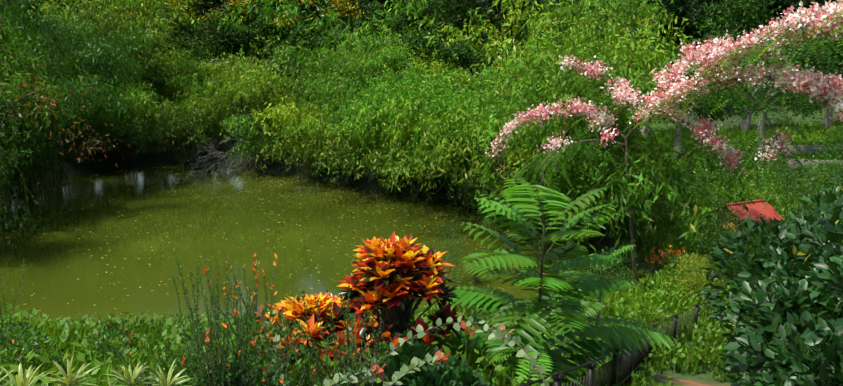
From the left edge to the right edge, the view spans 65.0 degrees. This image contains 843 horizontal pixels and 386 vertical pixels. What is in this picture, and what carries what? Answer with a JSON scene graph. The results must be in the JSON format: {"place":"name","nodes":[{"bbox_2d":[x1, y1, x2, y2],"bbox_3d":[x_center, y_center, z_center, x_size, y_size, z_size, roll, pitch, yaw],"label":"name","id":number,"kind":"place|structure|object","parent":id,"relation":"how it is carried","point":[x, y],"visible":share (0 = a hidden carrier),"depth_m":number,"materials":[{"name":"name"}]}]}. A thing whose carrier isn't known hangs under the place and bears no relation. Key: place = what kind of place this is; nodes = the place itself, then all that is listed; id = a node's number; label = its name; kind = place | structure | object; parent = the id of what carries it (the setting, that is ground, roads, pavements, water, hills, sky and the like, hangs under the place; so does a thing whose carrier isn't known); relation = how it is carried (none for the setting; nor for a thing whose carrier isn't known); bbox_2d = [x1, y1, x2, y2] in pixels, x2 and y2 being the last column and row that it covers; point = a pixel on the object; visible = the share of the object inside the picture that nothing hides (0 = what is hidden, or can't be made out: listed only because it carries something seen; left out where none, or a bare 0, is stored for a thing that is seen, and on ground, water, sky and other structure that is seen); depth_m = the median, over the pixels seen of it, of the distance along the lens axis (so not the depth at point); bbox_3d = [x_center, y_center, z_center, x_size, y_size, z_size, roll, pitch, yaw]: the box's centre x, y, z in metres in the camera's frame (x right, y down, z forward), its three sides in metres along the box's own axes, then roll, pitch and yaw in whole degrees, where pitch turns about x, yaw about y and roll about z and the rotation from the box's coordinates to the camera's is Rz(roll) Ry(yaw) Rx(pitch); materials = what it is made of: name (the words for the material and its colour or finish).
{"place":"outdoors","nodes":[
{"label":"outdoors","id":0,"kind":"place"},
{"bbox_2d":[0,165,646,324],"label":"water","id":1,"kind":"structure","parent":0,"point":[51,274],"depth_m":33.19,"materials":[{"name":"green liquid"}]},
{"bbox_2d":[187,130,265,180],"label":"dead branches","id":2,"kind":"object","parent":1,"relation":"in","point":[222,171],"visible":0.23,"depth_m":51.73,"materials":[{"name":"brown wood"}]},
{"bbox_2d":[0,166,639,316],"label":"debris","id":3,"kind":"object","parent":1,"relation":"on","point":[283,227],"visible":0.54,"depth_m":36.50,"materials":[{"name":"plant"}]},
{"bbox_2d":[3,56,842,385],"bbox_3d":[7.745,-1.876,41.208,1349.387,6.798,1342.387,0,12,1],"label":"ground","id":4,"kind":"structure","parent":0,"point":[99,162],"depth_m":51.02,"materials":[{"name":"green plant"}]},
{"bbox_2d":[0,0,162,247],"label":"tree","id":5,"kind":"object","parent":4,"relation":"on","point":[93,57],"visible":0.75,"depth_m":39.66,"materials":[{"name":"green plant"}]},
{"bbox_2d":[0,357,191,385],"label":"spider plant","id":6,"kind":"object","parent":4,"relation":"on","point":[129,378],"visible":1,"depth_m":5.74,"materials":[{"name":"green plant"}]},
{"bbox_2d":[0,249,497,385],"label":"twiggy shrubs","id":7,"kind":"object","parent":4,"relation":"on","point":[194,361],"visible":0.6,"depth_m":6.41,"materials":[{"name":"green plant"}]},
{"bbox_2d":[0,0,630,133],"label":"trees","id":8,"kind":"object","parent":4,"relation":"on","point":[230,39],"visible":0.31,"depth_m":61.70,"materials":[{"name":"green plant"}]},
{"bbox_2d":[249,231,470,373],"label":"crotons","id":9,"kind":"object","parent":4,"relation":"on","point":[390,276],"visible":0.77,"depth_m":8.02,"materials":[{"name":"orange plant"}]},
{"bbox_2d":[0,0,754,261],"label":"thicket","id":10,"kind":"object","parent":4,"relation":"on","point":[432,125],"depth_m":41.75,"materials":[{"name":"green plant"}]},
{"bbox_2d":[254,305,550,385],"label":"leafy branch","id":11,"kind":"object","parent":4,"relation":"on","point":[367,374],"visible":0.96,"depth_m":6.27,"materials":[{"name":"green plant"}]},
{"bbox_2d":[0,116,842,385],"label":"ground cover","id":12,"kind":"object","parent":4,"relation":"on","point":[64,333],"visible":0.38,"depth_m":17.13,"materials":[{"name":"green plant"}]},
{"bbox_2d":[3,0,842,113],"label":"trees","id":13,"kind":"object","parent":4,"relation":"on","point":[682,9],"visible":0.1,"depth_m":62.22,"materials":[{"name":"green plant"}]},
{"bbox_2d":[200,185,842,385],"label":"glossy shrubs","id":14,"kind":"object","parent":4,"relation":"on","point":[783,324],"visible":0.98,"depth_m":6.29,"materials":[{"name":"green plant"}]},
{"bbox_2d":[366,172,677,385],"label":"fern trees","id":15,"kind":"object","parent":4,"relation":"on","point":[539,314],"visible":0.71,"depth_m":9.12,"materials":[{"name":"green plant"}]},
{"bbox_2d":[520,300,727,385],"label":"fence","id":16,"kind":"object","parent":4,"relation":"on","point":[626,366],"visible":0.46,"depth_m":10.86,"materials":[{"name":"wood"}]},
{"bbox_2d":[430,124,842,294],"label":"slope shrubs","id":17,"kind":"object","parent":4,"relation":"on","point":[837,178],"visible":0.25,"depth_m":28.86,"materials":[{"name":"green plant"}]},
{"bbox_2d":[546,200,749,244],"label":"strap clumps","id":18,"kind":"object","parent":4,"relation":"on","point":[597,229],"visible":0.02,"depth_m":32.47,"materials":[{"name":"green plant"}]},
{"bbox_2d":[483,0,842,278],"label":"flowering tree","id":19,"kind":"object","parent":4,"relation":"on","point":[718,68],"visible":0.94,"depth_m":22.68,"materials":[{"name":"pink plant"}]},
{"bbox_2d":[487,0,842,160],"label":"trees","id":20,"kind":"object","parent":4,"relation":"on","point":[747,19],"visible":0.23,"depth_m":43.54,"materials":[{"name":"green plant"}]},
{"bbox_2d":[660,253,725,305],"bbox_3d":[9.353,3.104,20.428,2.283,1.718,5.041,-3,12,-15],"label":"lime shrub","id":21,"kind":"object","parent":4,"relation":"on","point":[704,280],"visible":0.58,"depth_m":21.62,"materials":[{"name":"green plant"}]},
{"bbox_2d":[706,145,842,240],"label":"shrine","id":22,"kind":"object","parent":4,"relation":"on","point":[755,210],"visible":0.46,"depth_m":28.68,"materials":[{"name":"tile"}]}
]}

